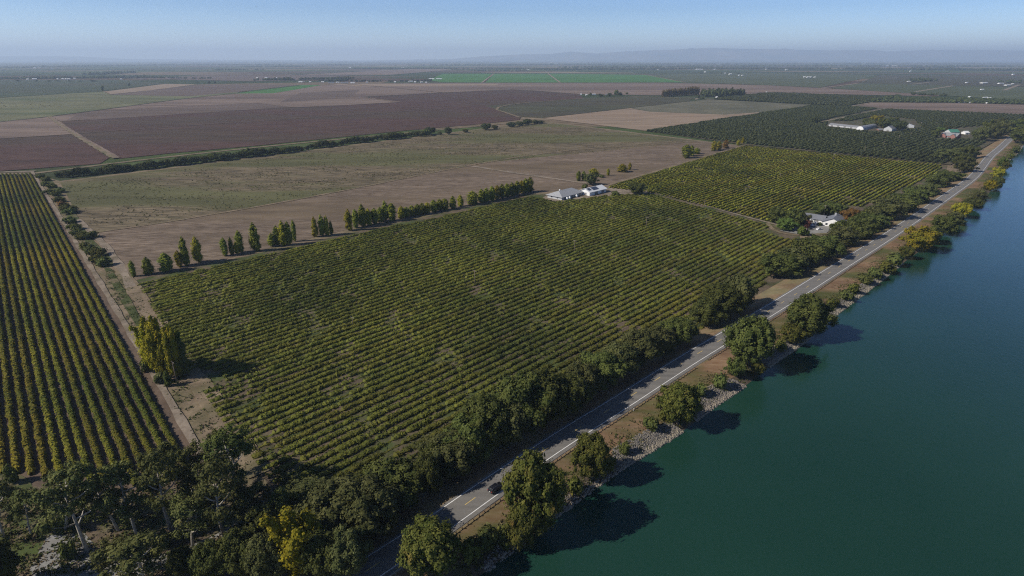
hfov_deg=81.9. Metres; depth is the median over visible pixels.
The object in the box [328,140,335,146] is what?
hedge tree
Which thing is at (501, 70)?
tree belt
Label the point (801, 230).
shrub
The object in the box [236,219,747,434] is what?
vine row
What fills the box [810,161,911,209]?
vine row
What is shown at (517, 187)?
poplar tree
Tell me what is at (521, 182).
poplar tree
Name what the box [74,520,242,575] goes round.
driveway
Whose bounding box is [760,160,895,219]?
vine row
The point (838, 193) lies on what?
vine row
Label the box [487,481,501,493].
suv
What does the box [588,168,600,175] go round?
poplar tree
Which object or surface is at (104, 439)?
vine row
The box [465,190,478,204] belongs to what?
poplar tree
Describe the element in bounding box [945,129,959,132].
barn
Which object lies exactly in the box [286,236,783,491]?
vine row
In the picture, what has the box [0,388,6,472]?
vine row
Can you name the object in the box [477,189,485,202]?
poplar tree
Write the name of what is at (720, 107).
field
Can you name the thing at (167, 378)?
shrub
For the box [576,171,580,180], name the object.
poplar tree
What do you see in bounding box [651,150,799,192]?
vine row
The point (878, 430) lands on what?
river
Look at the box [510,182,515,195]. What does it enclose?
poplar tree
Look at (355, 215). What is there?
poplar tree
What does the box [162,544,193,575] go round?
oak tree
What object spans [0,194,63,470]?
vine row
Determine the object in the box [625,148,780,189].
vine row
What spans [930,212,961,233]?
oak tree
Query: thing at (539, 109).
field
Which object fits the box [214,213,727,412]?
vine row
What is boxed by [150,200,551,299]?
vine row
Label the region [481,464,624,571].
riprap stones
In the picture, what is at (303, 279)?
vine row
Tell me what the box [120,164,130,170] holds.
hedge tree
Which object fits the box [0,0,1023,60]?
sky
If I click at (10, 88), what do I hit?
field
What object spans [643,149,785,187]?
vine row
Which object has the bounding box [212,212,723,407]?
vine row
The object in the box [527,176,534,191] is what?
poplar tree
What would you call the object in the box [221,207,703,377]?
vine row
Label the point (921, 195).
oak tree
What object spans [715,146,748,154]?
vine row
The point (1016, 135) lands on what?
oak tree
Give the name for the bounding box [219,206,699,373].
vine row
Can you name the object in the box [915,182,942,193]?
oak tree
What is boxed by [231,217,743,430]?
vine row
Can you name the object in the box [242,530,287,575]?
oak tree
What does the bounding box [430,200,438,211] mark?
poplar tree
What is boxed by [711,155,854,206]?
vine row
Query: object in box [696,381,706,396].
shrub
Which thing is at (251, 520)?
oak tree
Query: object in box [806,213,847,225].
farmhouse
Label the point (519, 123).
hedge tree
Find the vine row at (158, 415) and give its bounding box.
[29,173,192,473]
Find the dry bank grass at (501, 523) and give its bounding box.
[449,142,1023,567]
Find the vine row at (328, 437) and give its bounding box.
[261,229,767,470]
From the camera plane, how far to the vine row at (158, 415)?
240.36 m
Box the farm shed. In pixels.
[580,185,606,195]
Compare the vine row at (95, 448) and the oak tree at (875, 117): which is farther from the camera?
the oak tree at (875, 117)
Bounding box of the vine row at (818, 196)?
[765,160,899,220]
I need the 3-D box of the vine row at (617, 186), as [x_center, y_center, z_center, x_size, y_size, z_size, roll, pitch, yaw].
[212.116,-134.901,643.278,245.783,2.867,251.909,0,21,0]
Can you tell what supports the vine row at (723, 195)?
on the field at (898, 191)
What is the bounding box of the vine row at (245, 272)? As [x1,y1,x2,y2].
[148,199,547,296]
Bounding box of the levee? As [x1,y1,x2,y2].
[282,132,1010,575]
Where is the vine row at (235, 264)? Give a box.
[143,195,532,286]
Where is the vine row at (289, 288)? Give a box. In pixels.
[161,194,635,324]
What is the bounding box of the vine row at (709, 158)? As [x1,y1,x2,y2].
[663,147,757,169]
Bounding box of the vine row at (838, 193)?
[800,161,907,210]
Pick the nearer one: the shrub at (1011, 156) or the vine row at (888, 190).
the vine row at (888, 190)
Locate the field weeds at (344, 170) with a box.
[81,124,683,226]
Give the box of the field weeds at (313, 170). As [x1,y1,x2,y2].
[63,124,589,225]
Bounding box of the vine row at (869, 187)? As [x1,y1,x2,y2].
[838,162,919,202]
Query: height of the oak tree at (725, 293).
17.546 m
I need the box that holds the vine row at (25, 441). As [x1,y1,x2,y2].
[0,252,35,474]
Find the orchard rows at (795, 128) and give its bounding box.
[647,104,1023,153]
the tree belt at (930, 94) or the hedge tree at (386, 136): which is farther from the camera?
the tree belt at (930, 94)
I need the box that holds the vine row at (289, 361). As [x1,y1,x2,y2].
[203,209,710,393]
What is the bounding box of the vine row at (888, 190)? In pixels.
[859,163,936,206]
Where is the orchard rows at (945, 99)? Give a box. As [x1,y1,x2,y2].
[877,96,1023,103]
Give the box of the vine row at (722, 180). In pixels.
[669,152,816,196]
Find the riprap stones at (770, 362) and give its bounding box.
[759,336,810,367]
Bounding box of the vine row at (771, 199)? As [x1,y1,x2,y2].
[737,157,876,213]
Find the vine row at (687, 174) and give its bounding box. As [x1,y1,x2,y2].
[629,149,783,189]
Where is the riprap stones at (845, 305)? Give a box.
[826,263,902,323]
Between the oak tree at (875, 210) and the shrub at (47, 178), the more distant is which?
the shrub at (47, 178)
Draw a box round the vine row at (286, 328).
[187,202,682,360]
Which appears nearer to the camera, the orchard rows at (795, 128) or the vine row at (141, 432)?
the vine row at (141, 432)
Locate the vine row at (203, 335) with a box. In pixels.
[181,197,664,342]
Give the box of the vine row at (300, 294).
[173,194,653,330]
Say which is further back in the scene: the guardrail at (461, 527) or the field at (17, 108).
the field at (17, 108)
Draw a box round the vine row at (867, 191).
[841,162,923,204]
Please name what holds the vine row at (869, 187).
on the field at (898, 191)
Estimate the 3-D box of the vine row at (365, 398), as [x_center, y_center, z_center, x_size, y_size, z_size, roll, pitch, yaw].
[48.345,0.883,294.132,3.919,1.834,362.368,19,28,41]
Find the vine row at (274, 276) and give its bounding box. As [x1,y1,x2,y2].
[151,197,584,309]
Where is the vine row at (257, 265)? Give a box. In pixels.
[143,197,541,292]
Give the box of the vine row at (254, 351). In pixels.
[204,204,691,369]
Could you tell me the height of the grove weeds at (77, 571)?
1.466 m
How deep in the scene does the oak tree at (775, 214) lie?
410.72 m
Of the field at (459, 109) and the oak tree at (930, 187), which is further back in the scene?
the field at (459, 109)
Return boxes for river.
[480,146,1023,575]
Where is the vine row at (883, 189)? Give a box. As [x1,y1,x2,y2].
[852,163,931,205]
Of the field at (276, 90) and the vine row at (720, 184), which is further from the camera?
the field at (276, 90)
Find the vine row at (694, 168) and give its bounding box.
[616,148,774,188]
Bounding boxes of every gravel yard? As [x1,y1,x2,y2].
[30,533,98,575]
[543,187,647,201]
[780,222,830,233]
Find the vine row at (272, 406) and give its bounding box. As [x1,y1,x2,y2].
[225,217,739,426]
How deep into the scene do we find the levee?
200.45 m
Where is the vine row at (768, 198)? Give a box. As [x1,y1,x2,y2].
[732,157,872,212]
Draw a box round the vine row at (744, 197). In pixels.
[715,156,858,207]
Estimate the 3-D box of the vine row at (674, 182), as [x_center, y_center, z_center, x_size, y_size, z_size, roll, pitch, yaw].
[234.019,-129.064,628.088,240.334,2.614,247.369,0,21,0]
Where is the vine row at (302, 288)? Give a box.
[164,193,642,326]
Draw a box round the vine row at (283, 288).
[160,193,629,321]
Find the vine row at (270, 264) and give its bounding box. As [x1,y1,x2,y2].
[147,198,544,294]
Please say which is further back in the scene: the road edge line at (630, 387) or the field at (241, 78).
the field at (241, 78)
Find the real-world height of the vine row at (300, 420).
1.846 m
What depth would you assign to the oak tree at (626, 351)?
208.23 m
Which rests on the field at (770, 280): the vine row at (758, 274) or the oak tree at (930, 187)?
the vine row at (758, 274)
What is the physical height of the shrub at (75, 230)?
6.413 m
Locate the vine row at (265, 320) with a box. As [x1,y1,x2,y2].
[185,198,668,346]
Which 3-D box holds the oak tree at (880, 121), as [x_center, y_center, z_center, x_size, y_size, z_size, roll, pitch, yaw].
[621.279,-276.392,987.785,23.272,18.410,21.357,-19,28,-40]
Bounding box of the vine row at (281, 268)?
[148,201,551,301]
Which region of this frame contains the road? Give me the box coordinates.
[332,137,1012,575]
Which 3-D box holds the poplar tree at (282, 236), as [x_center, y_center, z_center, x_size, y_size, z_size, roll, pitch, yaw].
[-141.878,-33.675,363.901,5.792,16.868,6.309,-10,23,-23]
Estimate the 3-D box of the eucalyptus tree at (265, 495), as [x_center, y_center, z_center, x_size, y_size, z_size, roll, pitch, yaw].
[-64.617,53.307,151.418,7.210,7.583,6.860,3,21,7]
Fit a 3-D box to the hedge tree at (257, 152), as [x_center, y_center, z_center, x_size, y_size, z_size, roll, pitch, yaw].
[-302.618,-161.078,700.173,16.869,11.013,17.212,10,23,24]
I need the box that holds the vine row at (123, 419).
[17,173,148,472]
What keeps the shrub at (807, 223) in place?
on the gravel yard at (825, 229)
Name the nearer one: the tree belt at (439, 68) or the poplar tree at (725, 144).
the poplar tree at (725, 144)
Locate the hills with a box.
[0,48,1023,60]
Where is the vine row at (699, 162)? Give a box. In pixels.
[641,146,761,176]
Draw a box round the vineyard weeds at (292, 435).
[137,195,798,482]
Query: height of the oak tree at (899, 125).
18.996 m
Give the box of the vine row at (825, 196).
[769,160,903,221]
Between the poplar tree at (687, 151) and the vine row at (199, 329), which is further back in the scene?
the poplar tree at (687, 151)
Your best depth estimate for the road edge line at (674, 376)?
197.03 m
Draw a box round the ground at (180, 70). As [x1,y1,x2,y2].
[0,61,1023,180]
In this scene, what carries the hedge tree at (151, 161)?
on the ground at (180, 70)
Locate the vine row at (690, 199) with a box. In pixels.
[687,153,832,201]
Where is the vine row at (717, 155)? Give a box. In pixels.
[682,146,755,164]
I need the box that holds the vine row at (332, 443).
[264,232,767,476]
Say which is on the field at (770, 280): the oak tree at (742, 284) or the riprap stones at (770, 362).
the oak tree at (742, 284)
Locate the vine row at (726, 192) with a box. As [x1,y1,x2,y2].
[695,154,839,203]
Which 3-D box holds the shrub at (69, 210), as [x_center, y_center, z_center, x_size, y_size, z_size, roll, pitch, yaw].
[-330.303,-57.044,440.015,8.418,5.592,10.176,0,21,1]
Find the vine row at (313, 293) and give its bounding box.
[177,194,655,332]
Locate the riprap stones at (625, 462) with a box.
[612,422,683,468]
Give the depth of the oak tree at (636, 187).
499.65 m
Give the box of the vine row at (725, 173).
[655,151,802,193]
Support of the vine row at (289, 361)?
on the field at (770, 280)
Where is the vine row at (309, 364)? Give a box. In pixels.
[208,211,718,402]
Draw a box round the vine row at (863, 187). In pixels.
[833,162,915,202]
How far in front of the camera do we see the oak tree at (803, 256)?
321.29 m
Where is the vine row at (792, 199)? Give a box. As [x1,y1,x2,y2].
[751,159,887,217]
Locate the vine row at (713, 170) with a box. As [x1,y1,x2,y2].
[643,149,788,189]
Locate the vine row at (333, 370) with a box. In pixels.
[217,214,730,416]
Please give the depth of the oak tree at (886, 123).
968.66 m
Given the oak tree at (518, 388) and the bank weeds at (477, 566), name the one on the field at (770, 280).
the oak tree at (518, 388)
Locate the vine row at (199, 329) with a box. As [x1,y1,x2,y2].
[180,195,659,336]
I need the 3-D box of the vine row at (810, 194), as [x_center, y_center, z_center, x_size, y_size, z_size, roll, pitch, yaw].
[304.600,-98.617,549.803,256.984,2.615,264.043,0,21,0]
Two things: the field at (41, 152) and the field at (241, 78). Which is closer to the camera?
the field at (41, 152)
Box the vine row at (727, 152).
[701,146,752,158]
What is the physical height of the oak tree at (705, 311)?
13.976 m
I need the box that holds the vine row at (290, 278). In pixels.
[155,195,607,313]
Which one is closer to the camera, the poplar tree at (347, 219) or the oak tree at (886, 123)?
the poplar tree at (347, 219)
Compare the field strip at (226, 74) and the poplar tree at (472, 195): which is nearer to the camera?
the poplar tree at (472, 195)
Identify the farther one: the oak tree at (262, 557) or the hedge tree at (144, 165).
the hedge tree at (144, 165)
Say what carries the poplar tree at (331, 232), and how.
on the ground at (186, 409)
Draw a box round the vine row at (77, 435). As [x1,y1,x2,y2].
[1,173,92,478]
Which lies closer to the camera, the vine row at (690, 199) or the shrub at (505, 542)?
the shrub at (505, 542)
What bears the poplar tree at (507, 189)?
on the field at (137, 245)
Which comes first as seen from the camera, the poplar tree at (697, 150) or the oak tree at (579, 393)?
the oak tree at (579, 393)
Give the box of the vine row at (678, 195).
[672,152,818,197]
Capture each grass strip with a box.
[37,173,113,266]
[103,266,144,327]
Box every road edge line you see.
[366,141,1003,557]
[380,150,1000,575]
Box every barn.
[829,123,858,128]
[856,124,876,129]
[883,125,896,130]
[940,132,961,138]
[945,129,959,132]
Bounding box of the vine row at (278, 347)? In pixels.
[212,205,695,370]
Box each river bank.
[443,143,1023,575]
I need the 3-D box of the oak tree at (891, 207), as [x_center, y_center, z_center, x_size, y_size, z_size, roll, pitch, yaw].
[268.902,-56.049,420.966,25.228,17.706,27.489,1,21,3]
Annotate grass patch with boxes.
[0,473,35,533]
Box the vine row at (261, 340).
[188,202,686,365]
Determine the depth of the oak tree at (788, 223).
394.22 m
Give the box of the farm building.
[546,188,582,199]
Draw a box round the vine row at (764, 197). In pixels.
[728,157,868,211]
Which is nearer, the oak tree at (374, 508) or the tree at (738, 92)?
the oak tree at (374, 508)
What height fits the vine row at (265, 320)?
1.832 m
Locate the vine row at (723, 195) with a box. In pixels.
[699,155,843,203]
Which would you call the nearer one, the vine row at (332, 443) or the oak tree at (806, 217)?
the vine row at (332, 443)
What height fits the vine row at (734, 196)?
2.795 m
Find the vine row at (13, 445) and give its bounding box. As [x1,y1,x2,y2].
[0,306,21,471]
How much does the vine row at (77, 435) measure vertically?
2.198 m
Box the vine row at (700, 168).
[621,148,776,188]
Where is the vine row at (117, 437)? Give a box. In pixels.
[13,173,136,486]
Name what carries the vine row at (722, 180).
on the field at (898, 191)
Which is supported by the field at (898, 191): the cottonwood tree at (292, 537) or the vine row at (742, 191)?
the vine row at (742, 191)
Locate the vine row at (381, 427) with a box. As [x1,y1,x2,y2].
[271,233,773,483]
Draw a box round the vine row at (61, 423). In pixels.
[0,178,76,473]
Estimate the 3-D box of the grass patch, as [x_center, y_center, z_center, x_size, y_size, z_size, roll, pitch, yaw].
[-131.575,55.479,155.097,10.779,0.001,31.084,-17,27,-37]
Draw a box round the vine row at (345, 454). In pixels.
[277,235,777,487]
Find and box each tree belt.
[0,64,360,67]
[0,74,158,78]
[15,79,95,81]
[81,71,135,74]
[126,61,504,62]
[127,76,210,78]
[214,68,263,69]
[236,65,303,66]
[253,76,353,80]
[318,78,350,81]
[349,67,549,68]
[351,78,431,81]
[394,62,1021,65]
[471,70,527,70]
[532,67,1023,70]
[559,64,1023,67]
[870,94,902,101]
[906,77,937,81]
[911,65,955,67]
[911,92,946,95]
[947,98,970,102]
[997,79,1021,82]
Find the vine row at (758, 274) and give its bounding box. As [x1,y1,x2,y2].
[682,269,764,318]
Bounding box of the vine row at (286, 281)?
[157,195,613,316]
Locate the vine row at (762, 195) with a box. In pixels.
[724,157,865,210]
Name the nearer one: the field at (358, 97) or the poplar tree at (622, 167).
the poplar tree at (622, 167)
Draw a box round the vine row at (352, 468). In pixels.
[326,238,789,479]
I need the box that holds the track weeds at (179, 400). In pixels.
[105,266,260,475]
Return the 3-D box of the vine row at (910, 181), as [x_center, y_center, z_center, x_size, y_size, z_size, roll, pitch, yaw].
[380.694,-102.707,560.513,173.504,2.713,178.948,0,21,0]
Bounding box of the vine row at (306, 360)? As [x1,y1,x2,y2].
[206,210,715,397]
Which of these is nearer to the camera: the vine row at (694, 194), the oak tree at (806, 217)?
the oak tree at (806, 217)
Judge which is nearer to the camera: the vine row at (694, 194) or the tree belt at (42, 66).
the vine row at (694, 194)
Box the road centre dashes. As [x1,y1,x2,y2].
[365,146,1001,571]
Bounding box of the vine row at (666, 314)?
[406,243,792,458]
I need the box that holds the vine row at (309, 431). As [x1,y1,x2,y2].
[251,223,765,459]
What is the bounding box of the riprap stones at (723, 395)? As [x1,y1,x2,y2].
[693,378,746,421]
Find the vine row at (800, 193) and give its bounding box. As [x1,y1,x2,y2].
[746,159,884,215]
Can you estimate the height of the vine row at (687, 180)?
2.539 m
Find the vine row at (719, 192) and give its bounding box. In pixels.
[691,154,836,202]
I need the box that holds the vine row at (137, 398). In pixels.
[25,173,174,474]
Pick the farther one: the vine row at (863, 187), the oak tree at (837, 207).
the vine row at (863, 187)
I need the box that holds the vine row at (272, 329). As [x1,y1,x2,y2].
[185,201,678,357]
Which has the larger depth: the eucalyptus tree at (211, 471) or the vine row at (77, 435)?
the vine row at (77, 435)
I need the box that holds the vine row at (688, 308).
[413,264,764,466]
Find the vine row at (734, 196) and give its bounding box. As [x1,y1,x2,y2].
[706,155,850,205]
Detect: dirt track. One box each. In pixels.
[31,171,221,485]
[34,121,521,172]
[48,116,118,157]
[76,219,135,287]
[85,108,443,132]
[97,142,689,231]
[113,263,270,477]
[471,166,611,187]
[496,98,581,116]
[603,145,743,186]
[618,191,776,224]
[766,223,827,234]
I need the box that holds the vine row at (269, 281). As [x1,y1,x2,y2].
[153,196,596,311]
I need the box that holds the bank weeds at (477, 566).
[462,141,1023,575]
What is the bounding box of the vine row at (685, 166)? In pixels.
[617,147,764,183]
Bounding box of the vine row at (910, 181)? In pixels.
[876,164,940,201]
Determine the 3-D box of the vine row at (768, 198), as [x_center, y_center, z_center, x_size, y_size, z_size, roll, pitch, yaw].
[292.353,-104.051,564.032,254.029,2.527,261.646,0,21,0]
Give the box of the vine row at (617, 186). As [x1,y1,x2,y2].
[612,148,770,187]
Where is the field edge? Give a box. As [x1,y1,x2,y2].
[0,85,297,121]
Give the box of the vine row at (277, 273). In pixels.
[150,199,574,306]
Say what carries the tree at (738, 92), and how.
on the field
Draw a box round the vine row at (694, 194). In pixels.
[679,153,825,199]
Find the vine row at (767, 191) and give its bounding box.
[720,156,861,209]
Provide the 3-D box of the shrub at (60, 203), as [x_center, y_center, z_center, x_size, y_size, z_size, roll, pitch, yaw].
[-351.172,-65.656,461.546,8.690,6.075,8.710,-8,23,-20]
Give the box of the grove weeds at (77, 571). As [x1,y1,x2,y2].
[0,479,287,575]
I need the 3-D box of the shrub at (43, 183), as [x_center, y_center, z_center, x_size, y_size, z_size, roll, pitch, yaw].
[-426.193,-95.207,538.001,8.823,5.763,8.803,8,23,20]
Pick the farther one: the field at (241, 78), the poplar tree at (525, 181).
the field at (241, 78)
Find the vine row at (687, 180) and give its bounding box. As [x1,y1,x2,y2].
[647,150,795,192]
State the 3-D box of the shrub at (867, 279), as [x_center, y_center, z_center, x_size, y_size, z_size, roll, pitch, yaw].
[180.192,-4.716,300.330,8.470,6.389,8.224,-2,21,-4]
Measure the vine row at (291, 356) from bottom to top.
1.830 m
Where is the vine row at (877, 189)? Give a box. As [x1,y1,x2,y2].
[848,162,928,205]
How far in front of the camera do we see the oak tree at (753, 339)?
212.05 m
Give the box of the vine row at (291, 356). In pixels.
[225,208,707,380]
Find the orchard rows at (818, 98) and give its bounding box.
[714,92,885,105]
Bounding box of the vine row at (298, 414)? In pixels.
[241,219,752,439]
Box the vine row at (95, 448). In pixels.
[5,173,106,480]
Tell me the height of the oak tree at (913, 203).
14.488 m
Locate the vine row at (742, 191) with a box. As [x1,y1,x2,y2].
[702,155,846,205]
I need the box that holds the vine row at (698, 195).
[683,153,829,200]
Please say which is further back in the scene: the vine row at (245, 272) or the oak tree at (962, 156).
the oak tree at (962, 156)
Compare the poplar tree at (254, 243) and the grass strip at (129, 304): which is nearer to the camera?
the grass strip at (129, 304)
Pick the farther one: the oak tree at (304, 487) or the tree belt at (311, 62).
the tree belt at (311, 62)
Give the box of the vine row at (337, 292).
[180,196,661,338]
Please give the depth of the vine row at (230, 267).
357.45 m
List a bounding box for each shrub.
[2,463,18,484]
[33,174,44,177]
[39,176,50,180]
[40,181,48,186]
[41,189,54,193]
[45,183,57,187]
[49,190,60,195]
[51,196,65,202]
[55,187,66,192]
[56,200,67,206]
[57,537,77,559]
[58,204,69,210]
[60,208,76,214]
[61,216,76,223]
[64,223,81,229]
[68,226,81,234]
[73,231,85,239]
[78,241,92,249]
[82,231,98,238]
[82,244,99,254]
[86,254,104,263]
[89,247,107,255]
[95,256,112,266]
[139,360,152,373]
[152,370,164,383]
[153,527,170,547]
[201,509,214,523]
[276,471,292,485]
[458,536,483,565]
[475,522,500,552]
[497,524,512,551]
[567,475,583,496]
[610,454,616,471]
[618,440,630,454]
[642,416,659,431]
[658,407,671,422]
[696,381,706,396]
[713,372,728,389]
[775,338,787,352]
[797,225,809,234]
[804,219,811,227]
[826,297,841,306]
[838,289,855,300]
[847,282,860,293]
[857,273,873,285]
[867,267,884,278]
[879,259,896,273]
[886,251,904,265]
[1006,153,1015,158]
[1011,146,1020,152]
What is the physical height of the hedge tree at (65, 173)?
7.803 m
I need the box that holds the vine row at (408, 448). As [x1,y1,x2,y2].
[353,238,796,474]
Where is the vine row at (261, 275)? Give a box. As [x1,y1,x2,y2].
[150,200,562,303]
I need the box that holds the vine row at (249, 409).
[221,216,734,421]
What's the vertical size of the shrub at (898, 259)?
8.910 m
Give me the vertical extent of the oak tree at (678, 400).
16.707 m
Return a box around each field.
[0,80,163,96]
[0,91,237,120]
[0,117,70,138]
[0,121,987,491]
[0,135,108,170]
[0,173,200,494]
[0,479,286,575]
[53,83,938,120]
[60,122,698,230]
[62,90,582,158]
[68,103,288,119]
[97,141,739,279]
[105,84,195,93]
[113,84,293,95]
[132,75,347,80]
[137,193,799,491]
[236,85,318,93]
[282,90,358,101]
[305,69,448,74]
[334,84,497,85]
[432,74,490,81]
[486,74,557,81]
[488,96,691,117]
[545,108,758,130]
[550,74,679,81]
[609,145,947,225]
[634,99,809,114]
[646,102,1014,164]
[650,73,876,87]
[834,83,945,93]
[859,103,1023,113]
[860,75,1023,85]
[881,101,1021,103]
[921,86,1023,98]
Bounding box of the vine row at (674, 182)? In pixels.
[644,149,792,191]
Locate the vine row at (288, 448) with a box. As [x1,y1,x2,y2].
[255,225,769,464]
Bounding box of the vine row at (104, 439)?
[9,173,116,466]
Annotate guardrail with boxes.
[390,366,695,575]
[708,247,881,359]
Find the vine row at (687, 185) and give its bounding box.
[658,151,805,193]
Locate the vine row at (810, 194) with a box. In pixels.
[755,159,891,217]
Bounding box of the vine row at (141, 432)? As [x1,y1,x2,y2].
[21,173,159,473]
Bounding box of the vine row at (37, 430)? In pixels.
[0,220,49,477]
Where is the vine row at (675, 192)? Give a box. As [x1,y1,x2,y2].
[665,152,812,195]
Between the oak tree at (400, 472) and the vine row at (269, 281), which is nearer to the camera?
the oak tree at (400, 472)
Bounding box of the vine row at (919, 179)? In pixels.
[906,166,941,187]
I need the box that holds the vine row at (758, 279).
[690,273,771,320]
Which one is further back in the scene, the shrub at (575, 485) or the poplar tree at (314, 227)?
the poplar tree at (314, 227)
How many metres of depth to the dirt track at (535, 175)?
584.54 m
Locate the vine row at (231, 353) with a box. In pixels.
[188,203,688,369]
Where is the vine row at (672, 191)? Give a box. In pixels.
[661,151,809,195]
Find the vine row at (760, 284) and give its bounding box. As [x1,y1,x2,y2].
[472,280,766,463]
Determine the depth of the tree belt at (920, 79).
3014.32 m
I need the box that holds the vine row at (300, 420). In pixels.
[250,221,756,443]
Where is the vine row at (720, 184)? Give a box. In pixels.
[676,153,822,198]
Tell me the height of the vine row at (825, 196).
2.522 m
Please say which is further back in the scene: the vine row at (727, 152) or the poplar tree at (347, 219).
the vine row at (727, 152)
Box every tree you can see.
[0,477,17,536]
[0,533,23,575]
[5,487,39,533]
[10,458,124,551]
[38,469,95,529]
[61,170,71,176]
[70,167,81,175]
[77,167,89,175]
[77,474,134,531]
[87,535,125,572]
[89,168,99,174]
[90,528,172,575]
[95,460,157,533]
[102,163,120,172]
[102,165,111,172]
[118,165,126,171]
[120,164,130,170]
[128,260,135,276]
[128,323,159,370]
[131,164,139,169]
[135,442,194,530]
[139,161,150,168]
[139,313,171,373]
[141,256,155,274]
[145,160,155,167]
[152,161,160,167]
[156,253,172,271]
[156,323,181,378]
[156,438,205,490]
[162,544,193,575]
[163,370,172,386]
[167,488,212,547]
[170,158,179,165]
[170,346,184,378]
[173,250,182,267]
[174,328,189,375]
[175,157,185,164]
[178,236,190,265]
[185,156,194,163]
[186,537,231,575]
[190,236,202,262]
[190,452,252,536]
[193,156,200,162]
[199,422,256,489]
[200,156,209,162]
[200,428,248,478]
[205,154,214,160]
[211,152,221,159]
[212,526,258,575]
[216,153,224,160]
[219,237,227,255]
[222,152,232,159]
[222,481,266,521]
[228,237,235,254]
[233,230,244,252]
[233,241,238,253]
[235,151,243,157]
[236,502,279,537]
[240,148,253,156]
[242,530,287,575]
[248,222,261,251]
[248,479,270,503]
[253,148,265,155]
[257,505,326,575]
[264,484,301,528]
[266,233,276,245]
[271,225,280,245]
[272,147,278,153]
[276,220,286,245]
[280,147,287,153]
[284,221,293,244]
[285,474,336,517]
[287,146,294,152]
[291,219,296,240]
[292,471,363,538]
[298,526,338,575]
[311,216,318,236]
[317,215,325,235]
[318,140,327,147]
[323,216,329,235]
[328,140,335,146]
[328,521,374,575]
[329,221,333,234]
[332,470,400,542]
[339,472,380,484]
[343,209,352,230]
[346,136,354,143]
[352,209,358,227]
[357,204,367,226]
[359,137,366,142]
[360,454,426,511]
[365,208,371,224]
[370,208,378,223]
[377,207,385,221]
[381,201,387,220]
[383,134,389,139]
[386,203,396,221]
[387,132,395,139]
[393,132,399,138]
[395,511,466,575]
[397,206,404,217]
[404,207,409,216]
[409,205,414,215]
[412,451,443,495]
[413,427,486,481]
[414,204,420,214]
[418,202,425,213]
[419,442,452,476]
[423,129,430,135]
[424,202,430,213]
[425,127,435,134]
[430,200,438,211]
[437,199,442,209]
[437,409,492,464]
[442,198,448,209]
[444,127,451,133]
[449,196,456,208]
[455,392,519,450]
[456,195,463,206]
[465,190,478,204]
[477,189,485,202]
[481,123,490,129]
[484,188,490,201]
[489,186,495,200]
[489,401,532,449]
[490,368,555,433]
[494,185,501,198]
[499,184,506,197]
[500,447,568,537]
[504,183,510,196]
[505,497,548,551]
[506,122,516,126]
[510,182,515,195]
[514,181,521,194]
[515,121,525,125]
[519,180,525,193]
[522,119,531,124]
[523,178,528,192]
[525,366,569,423]
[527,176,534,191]
[556,372,595,415]
[566,357,605,403]
[569,429,616,479]
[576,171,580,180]
[579,350,629,392]
[583,172,599,184]
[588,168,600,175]
[600,341,642,376]
[616,164,628,172]
[619,327,664,365]
[628,182,644,193]
[647,325,679,356]
[654,379,705,425]
[656,316,701,345]
[679,144,691,158]
[688,296,729,326]
[694,147,700,153]
[697,281,751,317]
[704,89,709,96]
[709,88,715,96]
[711,141,717,150]
[716,141,722,149]
[721,314,778,367]
[723,139,729,147]
[723,274,758,305]
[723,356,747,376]
[735,89,741,94]
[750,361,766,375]
[757,251,808,277]
[766,206,786,223]
[775,246,811,267]
[776,217,800,230]
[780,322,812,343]
[782,208,804,225]
[784,291,839,334]
[789,237,830,265]
[800,213,812,224]
[807,233,847,258]
[811,116,819,122]
[812,202,831,214]
[825,201,849,214]
[825,225,862,245]
[829,219,851,230]
[839,207,860,218]
[845,220,880,239]
[848,213,876,223]
[857,212,893,228]
[859,205,885,215]
[862,118,876,125]
[864,197,910,219]
[866,120,875,124]
[870,114,883,124]
[877,117,887,127]
[882,119,896,126]
[884,193,921,211]
[892,120,908,129]
[898,225,940,251]
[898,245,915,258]
[902,186,936,203]
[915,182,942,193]
[924,172,954,187]
[926,225,943,242]
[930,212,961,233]
[931,129,940,136]
[932,148,970,158]
[937,169,967,180]
[946,211,967,224]
[950,202,972,214]
[951,159,979,172]
[952,153,977,163]
[957,145,981,157]
[961,197,985,208]
[971,129,977,139]
[973,192,987,199]
[975,125,993,140]
[982,119,999,126]
[983,179,997,190]
[988,123,1007,138]
[989,167,1006,176]
[992,175,1004,188]
[997,156,1009,166]
[999,120,1014,134]
[1001,161,1011,168]
[1007,126,1023,143]
[1009,119,1023,128]
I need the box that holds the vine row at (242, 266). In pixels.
[141,197,538,291]
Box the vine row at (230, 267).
[140,196,534,288]
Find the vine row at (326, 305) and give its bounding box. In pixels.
[185,199,671,349]
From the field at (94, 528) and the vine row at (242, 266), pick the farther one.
the vine row at (242, 266)
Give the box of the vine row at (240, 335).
[186,199,675,353]
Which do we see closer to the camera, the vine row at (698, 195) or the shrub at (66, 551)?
the shrub at (66, 551)
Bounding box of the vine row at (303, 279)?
[158,194,623,319]
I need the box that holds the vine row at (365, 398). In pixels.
[252,222,761,450]
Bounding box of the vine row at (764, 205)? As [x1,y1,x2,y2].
[741,158,879,214]
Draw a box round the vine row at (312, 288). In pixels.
[171,193,648,328]
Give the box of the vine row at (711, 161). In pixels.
[609,148,766,187]

